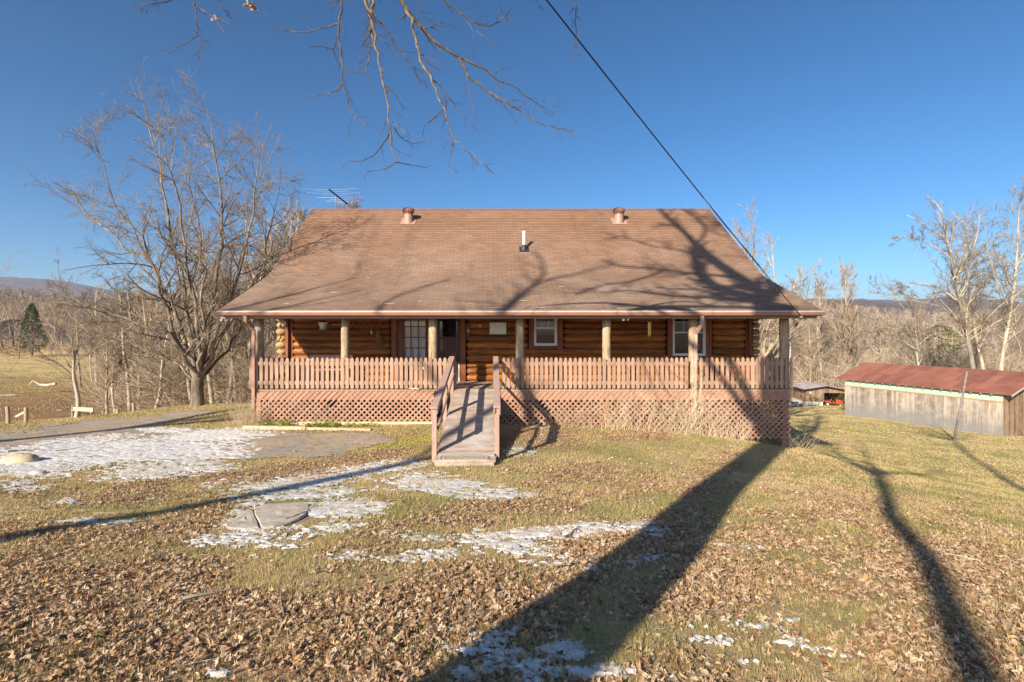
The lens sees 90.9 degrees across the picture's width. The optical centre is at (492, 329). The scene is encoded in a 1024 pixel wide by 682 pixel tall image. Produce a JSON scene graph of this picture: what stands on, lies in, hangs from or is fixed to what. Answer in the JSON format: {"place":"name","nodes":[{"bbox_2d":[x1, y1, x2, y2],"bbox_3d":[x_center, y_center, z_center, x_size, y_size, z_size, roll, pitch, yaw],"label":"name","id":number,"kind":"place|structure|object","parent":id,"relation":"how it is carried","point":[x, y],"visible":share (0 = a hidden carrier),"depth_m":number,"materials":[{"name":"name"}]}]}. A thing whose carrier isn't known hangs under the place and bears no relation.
{"place":"outdoors","nodes":[
{"label":"outdoors","id":0,"kind":"place"},
{"bbox_2d":[0,410,395,466],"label":"driveway","id":1,"kind":"structure","parent":0,"point":[301,444],"depth_m":11.88,"materials":[{"name":"gravel"}]},
{"bbox_2d":[439,456,488,459],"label":"step","id":2,"kind":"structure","parent":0,"point":[464,458],"depth_m":9.39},
{"bbox_2d":[0,323,1023,681],"bbox_3d":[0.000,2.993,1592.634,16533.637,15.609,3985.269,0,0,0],"label":"ground","id":3,"kind":"structure","parent":0,"point":[42,395],"depth_m":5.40,"materials":[{"name":"plant"}]},
{"bbox_2d":[0,302,16,345],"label":"bare tree","id":4,"kind":"object","parent":3,"relation":"on","point":[5,313],"visible":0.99,"depth_m":125.04,"materials":[{"name":"beige plant"}]},
{"bbox_2d":[1,300,27,344],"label":"bare tree","id":5,"kind":"object","parent":3,"relation":"on","point":[23,312],"visible":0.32,"depth_m":140.58,"materials":[{"name":"beige plant"}]},
{"bbox_2d":[0,251,36,385],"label":"edge tree","id":6,"kind":"object","parent":3,"relation":"on","point":[6,327],"visible":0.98,"depth_m":17.11,"materials":[{"name":"brown plant"}]},
{"bbox_2d":[0,288,37,345],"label":"bare tree","id":7,"kind":"object","parent":3,"relation":"on","point":[19,309],"visible":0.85,"depth_m":131.31,"materials":[{"name":"beige plant"}]},
{"bbox_2d":[0,453,39,463],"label":"rock","id":8,"kind":"object","parent":3,"relation":"on","point":[20,458],"visible":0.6,"depth_m":9.06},
{"bbox_2d":[0,319,50,357],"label":"dark thicket","id":9,"kind":"object","parent":3,"relation":"on","point":[19,327],"visible":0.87,"depth_m":88.04,"materials":[{"name":"brown plant"}]},
{"bbox_2d":[15,303,51,355],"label":"cedar tree","id":10,"kind":"object","parent":3,"relation":"on","point":[31,308],"visible":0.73,"depth_m":91.70,"materials":[{"name":"green plant"}]},
{"bbox_2d":[28,295,79,350],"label":"bare tree","id":11,"kind":"object","parent":3,"relation":"on","point":[44,313],"visible":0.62,"depth_m":108.04,"materials":[{"name":"beige plant"}]},
{"bbox_2d":[9,293,121,417],"bbox_3d":[-13.601,0.857,16.334,2.948,4.131,1.983,0,0,-24],"label":"young tree","id":12,"kind":"object","parent":3,"relation":"on","point":[75,385],"visible":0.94,"depth_m":16.07,"materials":[{"name":"beige plant"}]},
{"bbox_2d":[62,305,89,386],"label":"bare tree","id":13,"kind":"object","parent":3,"relation":"on","point":[73,336],"visible":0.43,"depth_m":49.55,"materials":[{"name":"beige plant"}]},
{"bbox_2d":[78,303,97,382],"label":"bare tree","id":14,"kind":"object","parent":3,"relation":"on","point":[89,343],"visible":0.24,"depth_m":52.87,"materials":[{"name":"beige plant"}]},
{"bbox_2d":[42,281,137,361],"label":"bare tree","id":15,"kind":"object","parent":3,"relation":"on","point":[98,327],"visible":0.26,"depth_m":47.23,"materials":[{"name":"beige plant"}]},
{"bbox_2d":[80,297,112,388],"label":"bare tree","id":16,"kind":"object","parent":3,"relation":"on","point":[87,317],"visible":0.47,"depth_m":47.26,"materials":[{"name":"beige plant"}]},
{"bbox_2d":[71,318,127,413],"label":"bare tree","id":17,"kind":"object","parent":3,"relation":"on","point":[108,377],"visible":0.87,"depth_m":24.95,"materials":[{"name":"beige plant"}]},
{"bbox_2d":[91,329,130,413],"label":"bare tree","id":18,"kind":"object","parent":3,"relation":"on","point":[116,381],"visible":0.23,"depth_m":28.05,"materials":[{"name":"beige plant"}]},
{"bbox_2d":[90,307,134,412],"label":"bare tree","id":19,"kind":"object","parent":3,"relation":"on","point":[112,393],"visible":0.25,"depth_m":27.91,"materials":[{"name":"beige plant"}]},
{"bbox_2d":[84,271,154,410],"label":"bare tree","id":20,"kind":"object","parent":3,"relation":"on","point":[128,362],"visible":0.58,"depth_m":26.11,"materials":[{"name":"beige plant"}]},
{"bbox_2d":[107,280,162,401],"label":"bare tree","id":21,"kind":"object","parent":3,"relation":"on","point":[136,326],"visible":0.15,"depth_m":31.83,"materials":[{"name":"beige plant"}]},
{"bbox_2d":[108,271,165,407],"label":"bare tree","id":22,"kind":"object","parent":3,"relation":"on","point":[146,323],"visible":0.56,"depth_m":25.89,"materials":[{"name":"beige plant"}]},
{"bbox_2d":[0,280,274,344],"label":"woods","id":23,"kind":"object","parent":3,"relation":"on","point":[86,297],"visible":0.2,"depth_m":182.39,"materials":[{"name":"brown plant"}]},
{"bbox_2d":[114,296,167,408],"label":"bare tree","id":24,"kind":"object","parent":3,"relation":"on","point":[128,351],"visible":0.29,"depth_m":26.97,"materials":[{"name":"beige plant"}]},
{"bbox_2d":[114,300,173,407],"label":"bare tree","id":25,"kind":"object","parent":3,"relation":"on","point":[135,347],"visible":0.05,"depth_m":27.86,"materials":[{"name":"beige plant"}]},
{"bbox_2d":[123,287,166,366],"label":"bare tree","id":26,"kind":"object","parent":3,"relation":"on","point":[144,295],"visible":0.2,"depth_m":42.67,"materials":[{"name":"beige plant"}]},
{"bbox_2d":[21,319,285,417],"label":"undergrowth","id":27,"kind":"object","parent":3,"relation":"on","point":[179,396],"visible":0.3,"depth_m":24.47,"materials":[{"name":"beige plant"}]},
{"bbox_2d":[136,305,192,408],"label":"bare tree","id":28,"kind":"object","parent":3,"relation":"on","point":[159,367],"visible":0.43,"depth_m":23.91,"materials":[{"name":"beige plant"}]},
{"bbox_2d":[23,58,309,405],"bbox_3d":[-11.536,-3.585,17.493,11.019,12.867,8.376,0,0,0],"label":"spreading tree","id":29,"kind":"object","parent":3,"relation":"on","point":[198,365],"visible":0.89,"depth_m":17.18,"materials":[{"name":"brown plant"}]},
{"bbox_2d":[151,282,218,402],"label":"bare tree","id":30,"kind":"object","parent":3,"relation":"on","point":[187,378],"visible":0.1,"depth_m":23.46,"materials":[{"name":"beige plant"}]},
{"bbox_2d":[175,218,228,403],"bbox_3d":[-12.921,-0.482,22.629,2.119,8.760,2.916,0,0,-18],"label":"bare tree","id":31,"kind":"object","parent":3,"relation":"on","point":[209,374],"visible":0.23,"depth_m":22.37,"materials":[{"name":"beige plant"}]},
{"bbox_2d":[160,287,250,403],"bbox_3d":[-14.281,0.924,25.709,4.724,7.143,4.923,0,0,-31],"label":"bare tree","id":32,"kind":"object","parent":3,"relation":"on","point":[213,370],"visible":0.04,"depth_m":25.04,"materials":[{"name":"beige plant"}]},
{"bbox_2d":[199,255,253,403],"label":"bare tree","id":33,"kind":"object","parent":3,"relation":"on","point":[232,349],"visible":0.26,"depth_m":23.98,"materials":[{"name":"beige plant"}]},
{"bbox_2d":[210,247,248,397],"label":"bare tree","id":34,"kind":"object","parent":3,"relation":"on","point":[219,347],"visible":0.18,"depth_m":24.31,"materials":[{"name":"beige plant"}]},
{"bbox_2d":[158,191,309,367],"bbox_3d":[-14.951,-1.975,33.544,10.676,14.424,10.241,0,0,31],"label":"bare tree","id":35,"kind":"object","parent":3,"relation":"on","point":[261,225],"visible":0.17,"depth_m":31.60,"materials":[{"name":"beige plant"}]},
{"bbox_2d":[196,251,276,376],"bbox_3d":[-14.682,0.254,29.244,5.904,9.872,5.683,0,0,-1],"label":"bare tree","id":36,"kind":"object","parent":3,"relation":"on","point":[246,327],"visible":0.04,"depth_m":29.22,"materials":[{"name":"beige plant"}]},
{"bbox_2d":[206,242,270,403],"bbox_3d":[-12.755,-0.115,24.755,3.052,8.721,2.523,0,0,-34],"label":"bare tree","id":37,"kind":"object","parent":3,"relation":"on","point":[249,335],"visible":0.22,"depth_m":24.54,"materials":[{"name":"beige plant"}]},
{"bbox_2d":[215,392,280,425],"bbox_3d":[-6.655,2.113,13.575,1.692,1.070,0.615,0,0,0],"label":"dry grass clump","id":38,"kind":"object","parent":3,"relation":"on","point":[244,420],"visible":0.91,"depth_m":13.78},
{"bbox_2d":[240,401,270,424],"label":"dry shrub","id":39,"kind":"object","parent":3,"relation":"on","point":[256,422],"visible":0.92,"depth_m":13.69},
{"bbox_2d":[236,242,279,388],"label":"bare tree","id":40,"kind":"object","parent":3,"relation":"on","point":[243,286],"visible":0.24,"depth_m":26.31,"materials":[{"name":"beige plant"}]},
{"bbox_2d":[234,256,284,355],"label":"bare tree","id":41,"kind":"object","parent":3,"relation":"on","point":[252,263],"visible":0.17,"depth_m":28.58,"materials":[{"name":"beige plant"}]},
{"bbox_2d":[225,502,308,529],"bbox_3d":[-2.607,2.191,5.937,0.785,0.175,1.226,0,0,0],"label":"flagstone","id":42,"kind":"object","parent":3,"relation":"on","point":[265,515],"visible":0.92,"depth_m":5.82,"materials":[{"name":"stone"}]},
{"bbox_2d":[248,208,289,332],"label":"bare tree","id":43,"kind":"object","parent":3,"relation":"on","point":[268,222],"visible":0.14,"depth_m":38.13,"materials":[{"name":"beige plant"}]},
{"bbox_2d":[257,418,291,425],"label":"weeds","id":44,"kind":"object","parent":3,"relation":"on","point":[284,421],"visible":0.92,"depth_m":13.68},
{"bbox_2d":[248,201,311,335],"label":"bare tree","id":45,"kind":"object","parent":3,"relation":"on","point":[297,222],"visible":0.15,"depth_m":32.71,"materials":[{"name":"beige plant"}]},
{"bbox_2d":[263,212,304,355],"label":"bare tree","id":46,"kind":"object","parent":3,"relation":"on","point":[283,246],"visible":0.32,"depth_m":29.57,"materials":[{"name":"beige plant"}]},
{"bbox_2d":[243,425,371,430],"bbox_3d":[-4.853,2.575,13.156,3.461,0.091,0.143,0,0,6],"label":"landscape timber","id":47,"kind":"object","parent":3,"relation":"on","point":[263,427],"visible":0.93,"depth_m":13.15,"materials":[{"name":"wood"}]},
{"bbox_2d":[279,401,351,425],"bbox_3d":[-4.802,2.196,13.639,2.080,0.884,0.484,0,0,0],"label":"dry shrub","id":48,"kind":"object","parent":3,"relation":"on","point":[324,420],"visible":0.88,"depth_m":13.69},
{"bbox_2d":[303,421,340,426],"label":"weeds","id":49,"kind":"object","parent":3,"relation":"on","point":[327,424],"visible":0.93,"depth_m":13.45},
{"bbox_2d":[337,195,363,208],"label":"bare tree","id":50,"kind":"object","parent":3,"relation":"on","point":[353,205],"visible":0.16,"depth_m":43.14,"materials":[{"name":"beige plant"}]},
{"bbox_2d":[133,0,582,179],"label":"oak tree","id":51,"kind":"object","parent":3,"relation":"on","point":[370,12],"visible":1,"depth_m":6.20,"materials":[{"name":"brown plant"}]},
{"bbox_2d":[430,356,500,465],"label":"access ramp","id":52,"kind":"structure","parent":3,"relation":"on","point":[470,417],"depth_m":10.83,"materials":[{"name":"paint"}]},
{"bbox_2d":[0,447,1011,675],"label":"twigs","id":53,"kind":"object","parent":3,"relation":"on","point":[282,608],"visible":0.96,"depth_m":4.45,"materials":[{"name":"brown plant"}]},
{"bbox_2d":[0,394,1021,681],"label":"snow","id":54,"kind":"structure","parent":3,"relation":"on","point":[130,452],"depth_m":7.08,"materials":[{"name":"snow"}]},
{"bbox_2d":[0,407,1023,681],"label":"fallen leaves","id":55,"kind":"object","parent":3,"relation":"on","point":[256,601],"visible":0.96,"depth_m":3.69,"materials":[{"name":"brown plant"}]},
{"bbox_2d":[216,207,825,447],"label":"log house","id":56,"kind":"structure","parent":3,"relation":"on","point":[431,274],"depth_m":16.01,"materials":[{"name":"brown wood"}]},
{"bbox_2d":[304,355,352,380],"bbox_3d":[-5.042,1.213,15.430,1.344,0.853,0.580,0,0,0],"label":"porch bench","id":57,"kind":"object","parent":56,"relation":"on","point":[327,356],"visible":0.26,"depth_m":15.68,"materials":[{"name":"pink paint"}]},
{"bbox_2d":[316,188,361,208],"bbox_3d":[-6.850,-4.452,22.168,2.401,2.905,2.466,0,0,0],"label":"tv antenna","id":58,"kind":"object","parent":56,"relation":"attached to","point":[336,195],"visible":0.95,"depth_m":22.00,"materials":[{"name":"metal"}]},
{"bbox_2d":[350,320,381,327],"bbox_3d":[-4.011,-0.182,15.964,1.026,0.266,0.022,0,0,0],"label":"accordion rack","id":59,"kind":"object","parent":56,"relation":"attached to","point":[364,324],"visible":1,"depth_m":15.96,"materials":[{"name":"brown wood"}]},
{"bbox_2d":[376,319,382,347],"bbox_3d":[-3.576,0.107,15.938,0.244,0.973,0.090,0,0,0],"label":"broom","id":60,"kind":"object","parent":59,"relation":"hanging from","point":[379,339],"visible":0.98,"depth_m":15.92,"materials":[{"name":"brown wood"}]},
{"bbox_2d":[403,319,428,380],"bbox_3d":[-2.445,0.615,16.137,0.825,2.030,0.133,0,0,0],"label":"door","id":61,"kind":"structure","parent":56,"relation":"in","point":[415,331],"depth_m":16.15,"materials":[{"name":"white wood"}]},
{"bbox_2d":[437,319,459,380],"bbox_3d":[-1.419,0.620,16.105,0.708,2.040,0.170,0,0,0],"label":"storm door","id":62,"kind":"structure","parent":56,"relation":"in","point":[446,346],"depth_m":16.15,"materials":[{"name":"brown glass"}]},
{"bbox_2d":[489,322,506,334],"bbox_3d":[0.154,-0.043,15.965,0.578,0.420,0.030,0,0,0],"label":"framed mirror","id":63,"kind":"object","parent":56,"relation":"attached to","point":[497,328],"visible":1,"depth_m":15.96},
{"bbox_2d":[534,319,556,345],"bbox_3d":[1.670,0.054,16.095,0.732,0.909,0.170,0,0,0],"label":"window","id":64,"kind":"structure","parent":56,"relation":"in","point":[539,324],"depth_m":16.04,"materials":[{"name":"white plastic"}]},
{"bbox_2d":[546,0,802,317],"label":"power line","id":65,"kind":"object","parent":56,"relation":"attached to","point":[593,59],"visible":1,"depth_m":8.29,"materials":[{"name":"rubber"}]},
{"bbox_2d":[673,319,705,355],"bbox_3d":[6.234,0.213,16.050,1.050,1.227,0.080,0,0,0],"label":"window","id":66,"kind":"structure","parent":56,"relation":"in","point":[704,327],"depth_m":16.01,"materials":[{"name":"white plastic"}]},
{"bbox_2d":[687,330,703,432],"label":"dead vine","id":67,"kind":"object","parent":56,"relation":"attached to","point":[693,383],"visible":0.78,"depth_m":13.80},
{"bbox_2d":[523,398,607,428],"bbox_3d":[1.915,2.192,13.461,2.257,0.932,0.842,0,0,0],"label":"dry shrub","id":68,"kind":"object","parent":3,"relation":"on","point":[564,415],"visible":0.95,"depth_m":13.55,"materials":[{"name":"plant"}]},
{"bbox_2d":[573,388,657,430],"bbox_3d":[3.248,2.079,13.374,2.497,1.252,1.014,0,0,0],"label":"dry shrub","id":69,"kind":"object","parent":3,"relation":"on","point":[604,418],"visible":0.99,"depth_m":13.45,"materials":[{"name":"plant"}]},
{"bbox_2d":[590,391,710,434],"bbox_3d":[4.162,2.159,13.173,3.330,1.209,1.219,0,0,0],"label":"dry shrub","id":70,"kind":"object","parent":3,"relation":"on","point":[654,423],"visible":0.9,"depth_m":13.44,"materials":[{"name":"plant"}]},
{"bbox_2d":[636,376,741,435],"bbox_3d":[5.179,1.998,13.294,2.927,1.626,1.172,0,0,0],"label":"dry shrub","id":71,"kind":"object","parent":3,"relation":"on","point":[693,422],"visible":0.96,"depth_m":13.40,"materials":[{"name":"plant"}]},
{"bbox_2d":[684,397,749,437],"bbox_3d":[5.982,2.316,13.282,1.772,1.152,1.199,0,0,0],"label":"dry shrub","id":72,"kind":"object","parent":3,"relation":"on","point":[715,434],"visible":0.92,"depth_m":13.44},
{"bbox_2d":[686,196,767,275],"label":"bare tree","id":73,"kind":"object","parent":3,"relation":"on","point":[747,238],"visible":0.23,"depth_m":31.86,"materials":[{"name":"brown plant"}]},
{"bbox_2d":[716,408,771,441],"bbox_3d":[6.650,2.489,13.308,1.582,0.968,1.044,0,0,0],"label":"dry shrub","id":74,"kind":"object","parent":3,"relation":"on","point":[743,437],"visible":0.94,"depth_m":13.46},
{"bbox_2d":[773,319,806,369],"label":"bare tree","id":75,"kind":"object","parent":3,"relation":"on","point":[795,348],"visible":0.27,"depth_m":66.22,"materials":[{"name":"beige plant"}]},
{"bbox_2d":[754,267,826,411],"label":"bare tree","id":76,"kind":"object","parent":3,"relation":"on","point":[776,352],"visible":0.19,"depth_m":41.54,"materials":[{"name":"beige plant"}]},
{"bbox_2d":[753,226,842,421],"bbox_3d":[17.507,0.007,32.478,7.653,12.740,7.978,0,0,24],"label":"bare tree","id":77,"kind":"object","parent":3,"relation":"on","point":[763,352],"visible":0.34,"depth_m":31.79,"materials":[{"name":"beige plant"}]},
{"bbox_2d":[773,425,828,451],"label":"dry shrub","id":78,"kind":"object","parent":3,"relation":"on","point":[801,441],"visible":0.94,"depth_m":13.50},
{"bbox_2d":[793,319,822,377],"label":"bare tree","id":79,"kind":"object","parent":3,"relation":"on","point":[807,340],"visible":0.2,"depth_m":70.45,"materials":[{"name":"beige plant"}]},
{"bbox_2d":[795,320,824,377],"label":"bare tree","id":80,"kind":"object","parent":3,"relation":"on","point":[808,351],"visible":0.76,"depth_m":65.15,"materials":[{"name":"beige plant"}]},
{"bbox_2d":[789,379,844,405],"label":"shed","id":81,"kind":"structure","parent":3,"relation":"on","point":[812,393],"depth_m":59.93,"materials":[{"name":"brown wood"}]},
{"bbox_2d":[807,271,828,352],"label":"bare tree","id":82,"kind":"object","parent":3,"relation":"on","point":[820,288],"visible":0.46,"depth_m":78.13,"materials":[{"name":"beige plant"}]},
{"bbox_2d":[801,297,844,383],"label":"bare tree","id":83,"kind":"object","parent":3,"relation":"on","point":[817,341],"visible":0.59,"depth_m":66.13,"materials":[{"name":"beige plant"}]},
{"bbox_2d":[811,298,837,380],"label":"bare tree","id":84,"kind":"object","parent":3,"relation":"on","point":[825,325],"visible":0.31,"depth_m":74.03,"materials":[{"name":"beige plant"}]},
{"bbox_2d":[815,323,833,382],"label":"bare tree","id":85,"kind":"object","parent":3,"relation":"on","point":[822,342],"visible":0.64,"depth_m":67.93,"materials":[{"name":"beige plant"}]},
{"bbox_2d":[819,316,834,375],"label":"bare tree","id":86,"kind":"object","parent":3,"relation":"on","point":[825,323],"visible":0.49,"depth_m":72.00,"materials":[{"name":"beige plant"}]},
{"bbox_2d":[825,325,842,385],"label":"bare tree","id":87,"kind":"object","parent":3,"relation":"on","point":[835,352],"visible":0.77,"depth_m":67.48,"materials":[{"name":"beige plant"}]},
{"bbox_2d":[826,294,848,363],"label":"bare tree","id":88,"kind":"object","parent":3,"relation":"on","point":[837,312],"visible":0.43,"depth_m":74.49,"materials":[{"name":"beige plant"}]},
{"bbox_2d":[824,257,860,383],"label":"bare tree","id":89,"kind":"object","parent":3,"relation":"on","point":[850,290],"visible":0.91,"depth_m":69.62,"materials":[{"name":"beige plant"}]},
{"bbox_2d":[821,301,874,384],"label":"bare tree","id":90,"kind":"object","parent":3,"relation":"on","point":[861,316],"visible":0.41,"depth_m":70.86,"materials":[{"name":"beige plant"}]},
{"bbox_2d":[836,302,863,369],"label":"bare tree","id":91,"kind":"object","parent":3,"relation":"on","point":[851,334],"visible":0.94,"depth_m":65.64,"materials":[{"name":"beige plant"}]},
{"bbox_2d":[840,305,867,365],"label":"bare tree","id":92,"kind":"object","parent":3,"relation":"on","point":[854,354],"visible":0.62,"depth_m":68.73,"materials":[{"name":"beige plant"}]},
{"bbox_2d":[856,304,878,360],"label":"bare tree","id":93,"kind":"object","parent":3,"relation":"on","point":[867,329],"visible":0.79,"depth_m":97.37,"materials":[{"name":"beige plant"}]},
{"bbox_2d":[753,303,1023,363],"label":"woods","id":94,"kind":"object","parent":3,"relation":"on","point":[878,335],"visible":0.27,"depth_m":132.55,"materials":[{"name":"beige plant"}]},
{"bbox_2d":[759,330,1023,401],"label":"undergrowth","id":95,"kind":"object","parent":3,"relation":"on","point":[804,374],"visible":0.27,"depth_m":65.81,"materials":[{"name":"beige plant"}]},
{"bbox_2d":[875,287,944,364],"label":"sycamore","id":96,"kind":"object","parent":3,"relation":"on","point":[917,318],"visible":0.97,"depth_m":56.66,"materials":[{"name":"beige plant"}]},
{"bbox_2d":[835,362,1023,435],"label":"barn","id":97,"kind":"structure","parent":3,"relation":"on","point":[993,400],"depth_m":38.79,"materials":[{"name":"grey wood"}]},
{"bbox_2d":[919,318,946,365],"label":"bare tree","id":98,"kind":"object","parent":3,"relation":"on","point":[931,353],"visible":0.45,"depth_m":68.11,"materials":[{"name":"beige plant"}]},
{"bbox_2d":[909,325,964,365],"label":"bare tree","id":99,"kind":"object","parent":3,"relation":"on","point":[945,328],"visible":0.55,"depth_m":73.19,"materials":[{"name":"beige plant"}]},
{"bbox_2d":[865,193,1023,368],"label":"sycamore","id":100,"kind":"object","parent":3,"relation":"on","point":[959,297],"visible":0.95,"depth_m":51.96,"materials":[{"name":"beige plant"}]},
{"bbox_2d":[953,372,967,439],"bbox_3d":[27.481,4.561,29.641,1.340,4.172,0.136,0,0,-19],"label":"leaning pole","id":101,"kind":"object","parent":3,"relation":"on","point":[959,413],"visible":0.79,"depth_m":29.60,"materials":[{"name":"grey wood"}]},
{"bbox_2d":[927,197,1023,368],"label":"sycamore","id":102,"kind":"object","parent":3,"relation":"on","point":[977,339],"visible":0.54,"depth_m":55.14,"materials":[{"name":"beige plant"}]},
{"bbox_2d":[966,327,985,367],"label":"bare tree","id":103,"kind":"object","parent":3,"relation":"on","point":[975,350],"visible":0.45,"depth_m":67.57,"materials":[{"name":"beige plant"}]},
{"bbox_2d":[960,175,1023,371],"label":"sycamore","id":104,"kind":"object","parent":3,"relation":"on","point":[1018,258],"visible":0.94,"depth_m":50.31,"materials":[{"name":"beige plant"}]},
{"bbox_2d":[1000,334,1017,370],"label":"bare tree","id":105,"kind":"object","parent":3,"relation":"on","point":[1008,354],"visible":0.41,"depth_m":67.12,"materials":[{"name":"beige plant"}]},
{"bbox_2d":[0,276,1023,318],"bbox_3d":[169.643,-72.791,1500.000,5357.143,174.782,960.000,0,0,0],"label":"hills","id":106,"kind":"structure","parent":0,"point":[25,284],"depth_m":1347.60,"materials":[{"name":"plant"}]},
{"bbox_2d":[0,0,1023,301],"label":"sky","id":107,"kind":"structure","parent":0,"point":[839,117],"materials":[{"name":"blue"}]},
{"bbox_2d":[765,299,971,333],"bbox_3d":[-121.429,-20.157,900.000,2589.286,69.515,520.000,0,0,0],"label":"hills","id":108,"kind":"structure","parent":0,"point":[880,305],"depth_m":764.56,"materials":[{"name":"plant"}]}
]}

